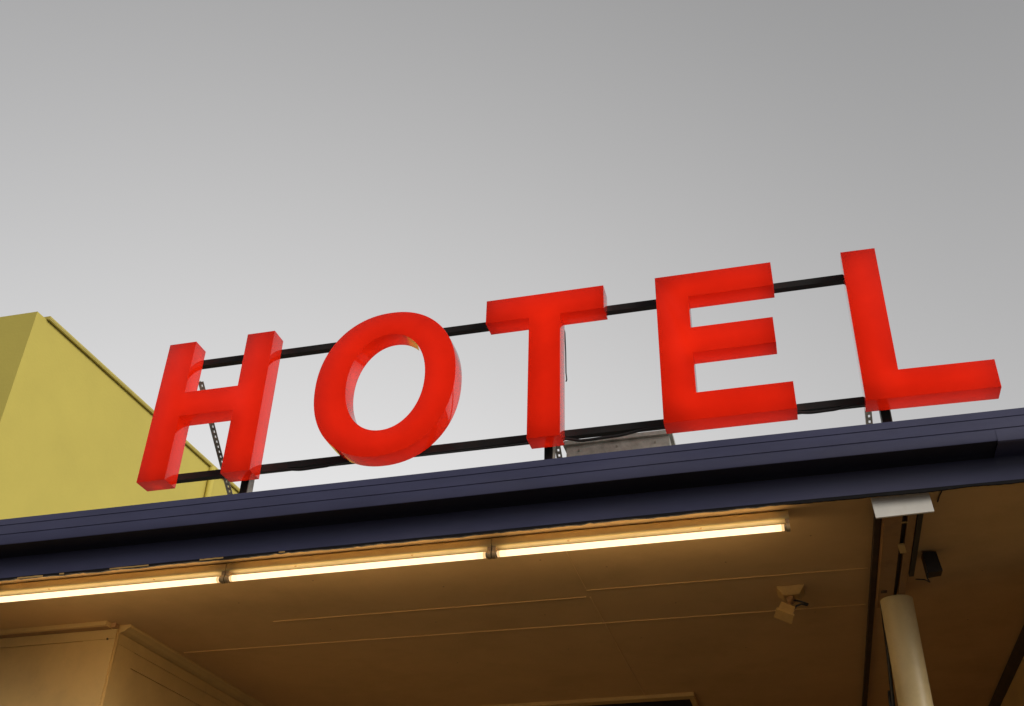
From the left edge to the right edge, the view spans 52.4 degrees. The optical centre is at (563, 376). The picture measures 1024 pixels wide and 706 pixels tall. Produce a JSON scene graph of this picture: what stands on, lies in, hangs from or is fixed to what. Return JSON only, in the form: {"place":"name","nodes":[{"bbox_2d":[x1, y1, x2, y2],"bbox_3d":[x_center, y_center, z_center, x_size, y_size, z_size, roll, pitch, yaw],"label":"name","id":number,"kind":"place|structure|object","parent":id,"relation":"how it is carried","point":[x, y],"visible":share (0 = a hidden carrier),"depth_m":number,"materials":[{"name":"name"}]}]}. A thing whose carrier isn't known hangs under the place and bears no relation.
{"place":"outdoors","nodes":[
{"label":"outdoors","id":0,"kind":"place"},
{"bbox_2d":[0,621,1023,705],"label":"hotel building","id":1,"kind":"structure","parent":0,"point":[102,663],"depth_m":5.65,"materials":[{"name":"beige paint"}]},
{"bbox_2d":[0,407,1023,705],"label":"canopy","id":2,"kind":"object","parent":1,"relation":"attached to","point":[700,621],"visible":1,"depth_m":5.10,"materials":[{"name":"blue paint"}]},
{"bbox_2d":[0,564,226,602],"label":"fluorescent light","id":3,"kind":"object","parent":2,"relation":"attached to","point":[145,577],"visible":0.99,"depth_m":5.00,"materials":[{"name":"white glass"}]},
{"bbox_2d":[224,539,491,582],"bbox_3d":[-0.955,0.857,4.791,1.299,0.097,0.058,-7,-33,11],"label":"fluorescent light","id":4,"kind":"object","parent":2,"relation":"attached to","point":[359,557],"visible":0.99,"depth_m":4.77,"materials":[{"name":"white glass"}]},
{"bbox_2d":[136,248,1001,494],"bbox_3d":[-0.003,0.384,5.555,4.187,1.182,1.219,-7,-33,11],"label":"hotel sign","id":5,"kind":"object","parent":2,"relation":"on","point":[183,404],"visible":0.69,"depth_m":5.15,"materials":[{"name":"red plastic"}]},
{"bbox_2d":[484,692,698,705],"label":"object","id":6,"kind":"object","parent":2,"relation":"attached to","point":[681,699],"visible":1,"depth_m":6.85,"materials":[{"name":"black paint"}]},
{"bbox_2d":[563,430,675,456],"bbox_3d":[0.366,0.748,5.590,0.572,0.516,0.858,-7,-33,11],"label":"roof box","id":7,"kind":"object","parent":2,"relation":"on","point":[649,439],"visible":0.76,"depth_m":5.36,"materials":[{"name":"metal"}]},
{"bbox_2d":[492,510,790,558],"bbox_3d":[0.323,0.700,4.553,1.313,0.097,0.058,-7,-33,11],"label":"fluorescent light","id":8,"kind":"object","parent":2,"relation":"attached to","point":[670,527],"visible":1,"depth_m":4.53,"materials":[{"name":"white glass"}]},
{"bbox_2d":[774,584,808,623],"bbox_3d":[1.129,1.146,5.172,0.176,0.177,0.154,-7,-33,11],"label":"spotlight","id":9,"kind":"object","parent":2,"relation":"attached to","point":[791,594],"visible":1,"depth_m":5.16,"materials":[{"name":"beige plastic"}]},
{"bbox_2d":[871,492,933,607],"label":"support beam","id":10,"kind":"structure","parent":2,"relation":"attached to","point":[892,512],"depth_m":4.51,"materials":[{"name":"metal"}]},
{"bbox_2d":[915,551,942,582],"bbox_3d":[1.704,0.909,4.841,0.086,0.140,0.192,-1,-33,2],"label":"black box","id":11,"kind":"object","parent":2,"relation":"attached to","point":[931,564],"visible":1,"depth_m":4.78,"materials":[{"name":"plastic"}]},
{"bbox_2d":[0,0,1023,491],"label":"sky","id":12,"kind":"structure","parent":0,"point":[213,174],"materials":[{"name":"grey"}]},
{"label":"ground","id":13,"kind":"structure","parent":0,"visible":0},
{"bbox_2d":[0,311,239,519],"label":"yellow building","id":14,"kind":"structure","parent":13,"relation":"on","point":[76,416],"depth_m":9.29,"materials":[{"name":"paint"}]},
{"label":"pavement","id":15,"kind":"structure","parent":0,"visible":0},
{"bbox_2d":[880,594,932,705],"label":"column","id":16,"kind":"structure","parent":15,"relation":"on","point":[909,669],"depth_m":4.93,"materials":[{"name":"white metal"}]},
{"bbox_2d":[880,604,894,705],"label":"wall conduit","id":17,"kind":"object","parent":16,"relation":"attached to","point":[891,699],"depth_m":4.99,"materials":[{"name":"black plastic"}]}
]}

